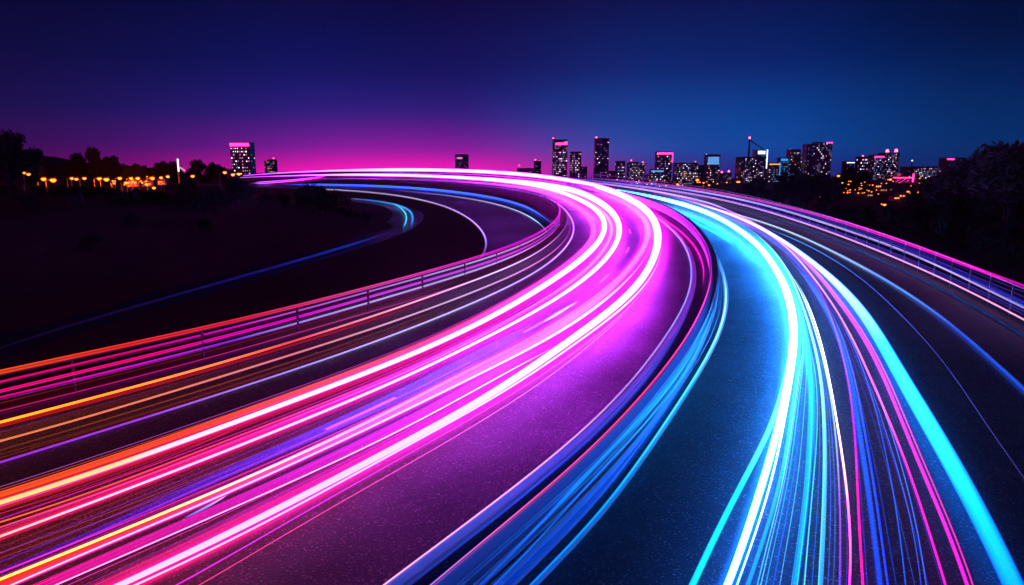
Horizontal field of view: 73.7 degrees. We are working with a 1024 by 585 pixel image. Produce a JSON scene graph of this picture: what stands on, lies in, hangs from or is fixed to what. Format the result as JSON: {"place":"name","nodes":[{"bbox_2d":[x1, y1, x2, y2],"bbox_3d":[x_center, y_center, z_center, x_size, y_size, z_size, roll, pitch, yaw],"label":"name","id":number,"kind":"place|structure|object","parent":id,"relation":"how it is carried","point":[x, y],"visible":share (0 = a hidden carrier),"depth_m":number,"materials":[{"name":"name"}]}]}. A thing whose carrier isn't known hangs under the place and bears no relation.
{"place":"outdoors","nodes":[
{"label":"outdoors","id":0,"kind":"place"},
{"bbox_2d":[1,156,186,180],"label":"hill","id":1,"kind":"structure","parent":0,"point":[54,160],"depth_m":620.78,"materials":[{"name":"black plant"}]},
{"bbox_2d":[0,199,423,356],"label":"slip road","id":2,"kind":"structure","parent":0,"point":[403,219],"depth_m":38.22,"materials":[{"name":"black asphalt"}]},
{"bbox_2d":[0,171,708,584],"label":"road","id":3,"kind":"structure","parent":0,"point":[388,519],"depth_m":19.50,"materials":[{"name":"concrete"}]},
{"bbox_2d":[0,178,559,399],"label":"guardrail","id":4,"kind":"object","parent":3,"relation":"on","point":[72,366],"visible":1,"depth_m":27.96,"materials":[{"name":"metal"}]},
{"bbox_2d":[0,183,573,462],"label":"edge line","id":5,"kind":"object","parent":3,"relation":"on","point":[93,433],"visible":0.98,"depth_m":24.24,"materials":[{"name":"paint"}]},
{"bbox_2d":[0,174,606,504],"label":"light trail","id":6,"kind":"object","parent":3,"relation":"on","point":[581,258],"visible":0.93,"depth_m":23.24,"materials":[{"name":"pink"}]},
{"bbox_2d":[0,174,621,536],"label":"light trail","id":7,"kind":"object","parent":3,"relation":"on","point":[606,207],"visible":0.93,"depth_m":30.44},
{"bbox_2d":[11,247,650,584],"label":"light trail","id":8,"kind":"object","parent":3,"relation":"on","point":[550,336],"visible":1,"depth_m":18.49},
{"bbox_2d":[325,397,395,429],"bbox_3d":[-4.556,3.671,20.871,0.158,0.090,3.001,6,12,31],"label":"trail","id":9,"kind":"object","parent":3,"relation":"on","point":[359,414],"visible":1,"depth_m":20.73,"materials":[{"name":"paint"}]},
{"bbox_2d":[114,168,661,584],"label":"light trail","id":10,"kind":"object","parent":3,"relation":"on","point":[609,310],"visible":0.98,"depth_m":21.30,"materials":[{"name":"white"}]},
{"bbox_2d":[134,241,661,584],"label":"light trail","id":11,"kind":"object","parent":3,"relation":"on","point":[486,401],"visible":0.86,"depth_m":16.64,"materials":[{"name":"pink"}]},
{"bbox_2d":[385,199,696,584],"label":"kerb","id":12,"kind":"structure","parent":3,"relation":"on","point":[414,572],"depth_m":16.90,"materials":[{"name":"concrete"}]},
{"bbox_2d":[197,185,552,255],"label":"slip road","id":13,"kind":"structure","parent":0,"point":[501,227],"depth_m":85.57,"materials":[{"name":"asphalt"}]},
{"bbox_2d":[224,186,486,256],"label":"edge line","id":14,"kind":"object","parent":13,"relation":"on","point":[485,246],"visible":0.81,"depth_m":66.23,"materials":[{"name":"paint"}]},
{"bbox_2d":[0,168,1023,410],"bbox_3d":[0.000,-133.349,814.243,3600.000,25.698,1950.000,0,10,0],"label":"ground","id":15,"kind":"structure","parent":0,"point":[50,272],"depth_m":45.69,"materials":[{"name":"black plant"}]},
{"bbox_2d":[0,128,42,202],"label":"tree","id":16,"kind":"object","parent":15,"relation":"on","point":[10,148],"visible":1,"depth_m":57.10,"materials":[{"name":"black plant"}]},
{"bbox_2d":[3,145,44,193],"bbox_3d":[-44.171,-10.460,61.304,3.942,5.409,3.874,7,12,35],"label":"tree","id":17,"kind":"object","parent":15,"relation":"on","point":[30,178],"visible":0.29,"depth_m":61.23,"materials":[{"name":"black plant"}]},
{"bbox_2d":[17,193,38,211],"bbox_3d":[-36.405,-6.723,51.445,1.989,1.672,1.364,9,14,42],"label":"bush","id":18,"kind":"object","parent":15,"relation":"on","point":[27,200],"visible":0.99,"depth_m":51.29,"materials":[{"name":"black plant"}]},
{"bbox_2d":[32,158,44,186],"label":"tree","id":19,"kind":"object","parent":15,"relation":"on","point":[42,172],"visible":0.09,"depth_m":105.39,"materials":[{"name":"black plant"}]},
{"bbox_2d":[29,185,50,195],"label":"bush","id":20,"kind":"object","parent":15,"relation":"on","point":[40,188],"visible":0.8,"depth_m":67.25,"materials":[{"name":"black plant"}]},
{"bbox_2d":[43,163,63,187],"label":"tree","id":21,"kind":"object","parent":15,"relation":"on","point":[51,170],"visible":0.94,"depth_m":129.03,"materials":[{"name":"black plant"}]},
{"bbox_2d":[57,173,69,184],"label":"tree","id":22,"kind":"object","parent":15,"relation":"on","point":[61,177],"visible":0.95,"depth_m":126.55,"materials":[{"name":"black plant"}]},
{"bbox_2d":[62,192,84,205],"bbox_3d":[-35.683,-7.574,55.611,1.703,1.242,2.128,-9,14,-42],"label":"bush","id":23,"kind":"object","parent":15,"relation":"on","point":[68,199],"visible":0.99,"depth_m":55.38,"materials":[{"name":"black plant"}]},
{"bbox_2d":[65,152,87,185],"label":"tree","id":24,"kind":"object","parent":15,"relation":"on","point":[75,166],"visible":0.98,"depth_m":120.42,"materials":[{"name":"black plant"}]},
{"bbox_2d":[79,186,98,197],"bbox_3d":[-39.590,-9.381,63.786,2.070,1.242,2.587,-3,11,-17],"label":"bush","id":25,"kind":"object","parent":15,"relation":"on","point":[91,191],"visible":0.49,"depth_m":63.62,"materials":[{"name":"black plant"}]},
{"bbox_2d":[76,233,104,251],"bbox_3d":[-27.268,-3.176,44.120,1.098,1.345,1.600,9,14,42],"label":"bush","id":26,"kind":"object","parent":15,"relation":"on","point":[84,240],"visible":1,"depth_m":44.01,"materials":[{"name":"black plant"}]},
{"bbox_2d":[84,146,107,185],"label":"tree","id":27,"kind":"object","parent":15,"relation":"on","point":[96,163],"visible":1,"depth_m":117.16,"materials":[{"name":"black plant"}]},
{"bbox_2d":[95,186,121,195],"bbox_3d":[-37.629,-9.391,63.876,2.176,1.242,2.720,-4,11,-22],"label":"bush","id":28,"kind":"object","parent":15,"relation":"on","point":[101,190],"visible":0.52,"depth_m":63.10,"materials":[{"name":"black plant"}]},
{"bbox_2d":[102,188,118,200],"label":"bush","id":29,"kind":"object","parent":15,"relation":"on","point":[108,196],"visible":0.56,"depth_m":59.33,"materials":[{"name":"black plant"}]},
{"bbox_2d":[102,155,125,186],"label":"tree","id":30,"kind":"object","parent":15,"relation":"on","point":[113,164],"visible":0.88,"depth_m":120.16,"materials":[{"name":"black plant"}]},
{"bbox_2d":[122,212,142,226],"bbox_3d":[-28.914,-5.497,51.953,1.600,1.345,1.098,0,10,-1],"label":"bush","id":31,"kind":"object","parent":15,"relation":"on","point":[130,217],"visible":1,"depth_m":51.80,"materials":[{"name":"black plant"}]},
{"bbox_2d":[127,179,138,186],"bbox_3d":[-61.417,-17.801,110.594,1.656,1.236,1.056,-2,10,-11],"label":"house","id":32,"kind":"structure","parent":15,"relation":"on","point":[135,182],"depth_m":110.22,"materials":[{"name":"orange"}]},
{"bbox_2d":[121,163,147,189],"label":"tree","id":33,"kind":"object","parent":15,"relation":"on","point":[134,169],"visible":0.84,"depth_m":116.70,"materials":[{"name":"black plant"}]},
{"bbox_2d":[134,189,158,201],"bbox_3d":[-33.135,-8.707,61.845,1.602,1.345,2.336,6,12,28],"label":"bush","id":34,"kind":"object","parent":15,"relation":"on","point":[148,194],"visible":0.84,"depth_m":61.75,"materials":[{"name":"black plant"}]},
{"bbox_2d":[150,161,177,191],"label":"tree","id":35,"kind":"object","parent":15,"relation":"on","point":[163,168],"visible":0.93,"depth_m":117.81,"materials":[{"name":"black plant"}]},
{"bbox_2d":[172,164,184,189],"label":"tree","id":36,"kind":"object","parent":15,"relation":"on","point":[182,174],"visible":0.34,"depth_m":121.42,"materials":[{"name":"black plant"}]},
{"bbox_2d":[185,159,206,190],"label":"tree","id":37,"kind":"object","parent":15,"relation":"on","point":[197,168],"visible":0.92,"depth_m":114.25,"materials":[{"name":"black plant"}]},
{"bbox_2d":[196,218,212,231],"bbox_3d":[-24.619,-5.347,54.783,1.600,1.345,1.098,3,11,17],"label":"bush","id":38,"kind":"object","parent":15,"relation":"on","point":[203,222],"visible":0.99,"depth_m":54.67,"materials":[{"name":"black plant"}]},
{"bbox_2d":[203,162,221,190],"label":"tree","id":39,"kind":"object","parent":15,"relation":"on","point":[209,172],"visible":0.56,"depth_m":117.54,"materials":[{"name":"black plant"}]},
{"bbox_2d":[212,167,232,190],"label":"tree","id":40,"kind":"object","parent":15,"relation":"on","point":[222,176],"visible":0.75,"depth_m":114.53,"materials":[{"name":"black plant"}]},
{"bbox_2d":[229,142,255,173],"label":"tower block","id":41,"kind":"structure","parent":15,"relation":"on","point":[242,154],"depth_m":687.43,"materials":[{"name":"black glass"}]},
{"bbox_2d":[264,158,277,172],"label":"tower block","id":42,"kind":"structure","parent":15,"relation":"on","point":[270,166],"depth_m":629.54,"materials":[{"name":"concrete"}]},
{"bbox_2d":[272,192,291,207],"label":"bush","id":43,"kind":"object","parent":15,"relation":"on","point":[285,198],"visible":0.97,"depth_m":71.19,"materials":[{"name":"black plant"}]},
{"bbox_2d":[292,186,317,212],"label":"bush","id":44,"kind":"object","parent":15,"relation":"on","point":[301,204],"visible":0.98,"depth_m":70.81,"materials":[{"name":"black plant"}]},
{"bbox_2d":[295,181,328,212],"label":"bush","id":45,"kind":"object","parent":15,"relation":"on","point":[320,191],"visible":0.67,"depth_m":72.71,"materials":[{"name":"black plant"}]},
{"bbox_2d":[320,189,351,214],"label":"bush","id":46,"kind":"object","parent":15,"relation":"on","point":[333,197],"visible":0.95,"depth_m":74.16,"materials":[{"name":"black plant"}]},
{"bbox_2d":[335,207,357,217],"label":"bush","id":47,"kind":"object","parent":15,"relation":"on","point":[342,210],"visible":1,"depth_m":73.32,"materials":[{"name":"black plant"}]},
{"bbox_2d":[357,211,371,221],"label":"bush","id":48,"kind":"object","parent":15,"relation":"on","point":[365,215],"visible":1,"depth_m":71.61,"materials":[{"name":"black plant"}]},
{"bbox_2d":[199,184,559,225],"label":"trail","id":49,"kind":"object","parent":15,"relation":"on","point":[546,217],"depth_m":117.11,"materials":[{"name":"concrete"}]},
{"bbox_2d":[455,154,468,169],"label":"tower block","id":50,"kind":"structure","parent":15,"relation":"on","point":[461,161],"depth_m":884.17,"materials":[{"name":"black glass"}]},
{"bbox_2d":[517,165,533,172],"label":"tower block","id":51,"kind":"structure","parent":15,"relation":"on","point":[527,170],"depth_m":787.52,"materials":[{"name":"concrete"}]},
{"bbox_2d":[534,159,540,173],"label":"tower block","id":52,"kind":"structure","parent":15,"relation":"on","point":[537,167],"depth_m":767.25,"materials":[{"name":"black glass"}]},
{"bbox_2d":[552,138,567,176],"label":"tower block","id":53,"kind":"structure","parent":15,"relation":"on","point":[559,157],"depth_m":706.62,"materials":[{"name":"concrete"}]},
{"bbox_2d":[569,152,580,178],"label":"tower block","id":54,"kind":"structure","parent":15,"relation":"on","point":[575,165],"depth_m":722.62,"materials":[{"name":"concrete"}]},
{"bbox_2d":[581,167,586,178],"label":"tower block","id":55,"kind":"structure","parent":15,"relation":"on","point":[583,172],"depth_m":728.83,"materials":[{"name":"concrete"}]},
{"bbox_2d":[593,137,608,181],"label":"tower block","id":56,"kind":"structure","parent":15,"relation":"on","point":[601,157],"depth_m":677.52,"materials":[{"name":"black glass"}]},
{"bbox_2d":[608,171,617,182],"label":"tower block","id":57,"kind":"structure","parent":15,"relation":"on","point":[612,173],"depth_m":591.54,"materials":[{"name":"concrete"}]},
{"bbox_2d":[615,161,625,182],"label":"tower block","id":58,"kind":"structure","parent":15,"relation":"on","point":[620,167],"depth_m":630.02,"materials":[{"name":"concrete"}]},
{"bbox_2d":[626,160,645,184],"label":"tower block","id":59,"kind":"structure","parent":15,"relation":"on","point":[636,169],"depth_m":610.80,"materials":[{"name":"concrete"}]},
{"bbox_2d":[642,174,648,185],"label":"tower block","id":60,"kind":"structure","parent":15,"relation":"on","point":[645,176],"depth_m":592.15,"materials":[{"name":"concrete"}]},
{"bbox_2d":[649,169,663,186],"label":"tower block","id":61,"kind":"structure","parent":15,"relation":"on","point":[656,174],"depth_m":552.25,"materials":[{"name":"concrete"}]},
{"bbox_2d":[655,151,672,187],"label":"tower block","id":62,"kind":"structure","parent":15,"relation":"on","point":[664,160],"depth_m":629.22,"materials":[{"name":"concrete"}]},
{"bbox_2d":[672,161,698,186],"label":"tower block","id":63,"kind":"structure","parent":15,"relation":"on","point":[685,173],"depth_m":591.39,"materials":[{"name":"concrete"}]},
{"bbox_2d":[698,165,703,183],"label":"tower block","id":64,"kind":"structure","parent":15,"relation":"on","point":[700,171],"depth_m":669.74,"materials":[{"name":"black glass"}]},
{"bbox_2d":[703,154,720,183],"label":"tower block","id":65,"kind":"structure","parent":15,"relation":"on","point":[711,166],"depth_m":600.62,"materials":[{"name":"concrete"}]},
{"bbox_2d":[716,170,731,182],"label":"tower block","id":66,"kind":"structure","parent":15,"relation":"on","point":[722,177],"depth_m":552.39,"materials":[{"name":"concrete"}]},
{"bbox_2d":[734,137,767,182],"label":"tower block","id":67,"kind":"structure","parent":15,"relation":"on","point":[749,168],"depth_m":531.98,"materials":[{"name":"concrete"}]},
{"bbox_2d":[741,178,768,199],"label":"tree","id":68,"kind":"object","parent":15,"relation":"on","point":[753,187],"visible":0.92,"depth_m":137.84,"materials":[{"name":"black plant"}]},
{"bbox_2d":[754,192,767,206],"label":"tree","id":69,"kind":"object","parent":15,"relation":"on","point":[759,195],"visible":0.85,"depth_m":89.48,"materials":[{"name":"black plant"}]},
{"bbox_2d":[765,163,779,181],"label":"tower block","id":70,"kind":"structure","parent":15,"relation":"on","point":[772,172],"depth_m":551.83,"materials":[{"name":"concrete"}]},
{"bbox_2d":[771,181,787,201],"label":"tree","id":71,"kind":"object","parent":15,"relation":"on","point":[781,195],"visible":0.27,"depth_m":128.40,"materials":[{"name":"black plant"}]},
{"bbox_2d":[777,158,790,175],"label":"tower block","id":72,"kind":"structure","parent":15,"relation":"on","point":[784,165],"depth_m":550.85,"materials":[{"name":"concrete"}]},
{"bbox_2d":[772,172,813,203],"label":"tree","id":73,"kind":"object","parent":15,"relation":"on","point":[799,183],"visible":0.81,"depth_m":122.23,"materials":[{"name":"black plant"}]},
{"bbox_2d":[786,149,800,177],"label":"tower block","id":74,"kind":"structure","parent":15,"relation":"on","point":[794,155],"depth_m":564.88,"materials":[{"name":"black glass"}]},
{"bbox_2d":[790,200,802,208],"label":"bush","id":75,"kind":"object","parent":15,"relation":"on","point":[798,203],"visible":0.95,"depth_m":91.06,"materials":[{"name":"black plant"}]},
{"bbox_2d":[801,144,816,176],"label":"tower block","id":76,"kind":"structure","parent":15,"relation":"on","point":[808,159],"depth_m":521.07,"materials":[{"name":"black glass"}]},
{"bbox_2d":[811,202,826,211],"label":"bush","id":77,"kind":"object","parent":15,"relation":"on","point":[818,205],"visible":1,"depth_m":89.25,"materials":[{"name":"black plant"}]},
{"bbox_2d":[809,171,833,210],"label":"tree","id":78,"kind":"object","parent":15,"relation":"on","point":[821,179],"visible":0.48,"depth_m":117.39,"materials":[{"name":"black plant"}]},
{"bbox_2d":[812,142,832,178],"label":"tower block","id":79,"kind":"structure","parent":15,"relation":"on","point":[823,157],"depth_m":520.02,"materials":[{"name":"concrete"}]},
{"bbox_2d":[825,172,853,201],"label":"tree","id":80,"kind":"object","parent":15,"relation":"on","point":[844,178],"visible":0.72,"depth_m":328.39,"materials":[{"name":"black plant"}]},
{"bbox_2d":[841,161,854,173],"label":"tower block","id":81,"kind":"structure","parent":15,"relation":"on","point":[846,165],"depth_m":511.58,"materials":[{"name":"concrete"}]},
{"bbox_2d":[842,167,859,200],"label":"tree","id":82,"kind":"object","parent":15,"relation":"on","point":[853,173],"visible":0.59,"depth_m":328.36,"materials":[{"name":"black plant"}]},
{"bbox_2d":[855,155,868,172],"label":"tower block","id":83,"kind":"structure","parent":15,"relation":"on","point":[861,163],"depth_m":511.63,"materials":[{"name":"concrete"}]},
{"bbox_2d":[852,171,872,199],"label":"tree","id":84,"kind":"object","parent":15,"relation":"on","point":[863,176],"visible":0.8,"depth_m":329.63,"materials":[{"name":"black plant"}]},
{"bbox_2d":[860,207,875,215],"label":"tree","id":85,"kind":"object","parent":15,"relation":"on","point":[866,209],"visible":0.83,"depth_m":89.47,"materials":[{"name":"black plant"}]},
{"bbox_2d":[867,155,883,179],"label":"tower block","id":86,"kind":"structure","parent":15,"relation":"on","point":[875,166],"depth_m":472.75,"materials":[{"name":"concrete"}]},
{"bbox_2d":[878,149,899,179],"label":"tower block","id":87,"kind":"structure","parent":15,"relation":"on","point":[891,164],"depth_m":471.89,"materials":[{"name":"concrete"}]},
{"bbox_2d":[888,194,899,200],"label":"house","id":88,"kind":"structure","parent":15,"relation":"on","point":[893,197],"depth_m":322.21,"materials":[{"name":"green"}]},
{"bbox_2d":[887,172,915,181],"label":"pavilion","id":89,"kind":"structure","parent":15,"relation":"on","point":[896,178],"depth_m":414.40,"materials":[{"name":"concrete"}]},
{"bbox_2d":[900,160,937,179],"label":"tower block","id":90,"kind":"structure","parent":15,"relation":"on","point":[924,172],"depth_m":433.58,"materials":[{"name":"concrete"}]},
{"bbox_2d":[904,177,939,231],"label":"tree","id":91,"kind":"object","parent":15,"relation":"on","point":[910,197],"visible":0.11,"depth_m":93.88,"materials":[{"name":"black plant"}]},
{"bbox_2d":[919,177,940,233],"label":"tree","id":92,"kind":"object","parent":15,"relation":"on","point":[936,219],"visible":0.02,"depth_m":89.59,"materials":[{"name":"black plant"}]},
{"bbox_2d":[918,164,956,234],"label":"tree","id":93,"kind":"object","parent":15,"relation":"on","point":[926,189],"visible":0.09,"depth_m":82.60,"materials":[{"name":"black plant"}]},
{"bbox_2d":[932,220,962,239],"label":"bush","id":94,"kind":"object","parent":15,"relation":"on","point":[940,228],"visible":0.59,"depth_m":65.47,"materials":[{"name":"black plant"}]},
{"bbox_2d":[938,157,962,174],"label":"tower block","id":95,"kind":"structure","parent":15,"relation":"on","point":[947,161],"depth_m":412.91,"materials":[{"name":"concrete"}]},
{"bbox_2d":[932,156,972,238],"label":"tree","id":96,"kind":"object","parent":15,"relation":"on","point":[937,178],"visible":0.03,"depth_m":79.41,"materials":[{"name":"black plant"}]},
{"bbox_2d":[929,180,988,240],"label":"tree","id":97,"kind":"object","parent":15,"relation":"on","point":[941,210],"visible":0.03,"depth_m":75.88,"materials":[{"name":"black plant"}]},
{"bbox_2d":[940,143,1014,243],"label":"tree","id":98,"kind":"object","parent":15,"relation":"on","point":[955,177],"visible":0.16,"depth_m":72.09,"materials":[{"name":"black plant"}]},
{"bbox_2d":[953,153,1001,240],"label":"tree","id":99,"kind":"object","parent":15,"relation":"on","point":[968,161],"visible":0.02,"depth_m":74.34,"materials":[{"name":"black plant"}]},
{"bbox_2d":[942,140,1023,236],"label":"tree","id":100,"kind":"object","parent":15,"relation":"on","point":[988,156],"visible":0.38,"depth_m":66.56,"materials":[{"name":"black plant"}]},
{"bbox_2d":[977,156,1023,247],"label":"tree","id":101,"kind":"object","parent":15,"relation":"on","point":[1005,180],"visible":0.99,"depth_m":60.58,"materials":[{"name":"black plant"}]},
{"bbox_2d":[0,0,1023,178],"label":"sky","id":102,"kind":"structure","parent":0,"point":[313,84],"materials":[{"name":"blue"}]},
{"bbox_2d":[517,183,1023,584],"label":"road","id":103,"kind":"structure","parent":0,"point":[898,458],"depth_m":18.52,"materials":[{"name":"asphalt"}]},
{"bbox_2d":[431,182,719,584],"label":"light trails","id":104,"kind":"object","parent":103,"relation":"on","point":[505,552],"visible":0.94,"depth_m":15.56,"materials":[{"name":"glowing light"}]},
{"bbox_2d":[504,276,721,584],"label":"light trail","id":105,"kind":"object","parent":103,"relation":"on","point":[523,571],"depth_m":15.27,"materials":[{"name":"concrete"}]},
{"bbox_2d":[534,256,728,584],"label":"edge line","id":106,"kind":"object","parent":103,"relation":"on","point":[646,453],"visible":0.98,"depth_m":19.70,"materials":[{"name":"paint"}]},
{"bbox_2d":[617,189,796,584],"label":"light trail","id":107,"kind":"object","parent":103,"relation":"on","point":[779,419],"visible":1,"depth_m":20.75,"materials":[{"name":"white"}]},
{"bbox_2d":[585,181,1023,336],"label":"kerb","id":108,"kind":"structure","parent":103,"relation":"on","point":[1015,324],"depth_m":42.67,"materials":[{"name":"concrete"}]},
{"bbox_2d":[586,174,1023,320],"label":"parapet railing","id":109,"kind":"object","parent":108,"relation":"on","point":[1011,299],"visible":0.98,"depth_m":47.63,"materials":[{"name":"metal"}]},
{"bbox_2d":[700,205,1017,381],"bbox_3d":[21.416,-2.617,49.958,5.787,3.066,87.780,2,10,9],"label":"edge line","id":110,"kind":"object","parent":103,"relation":"on","point":[861,267],"visible":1,"depth_m":46.03,"materials":[{"name":"paint"}]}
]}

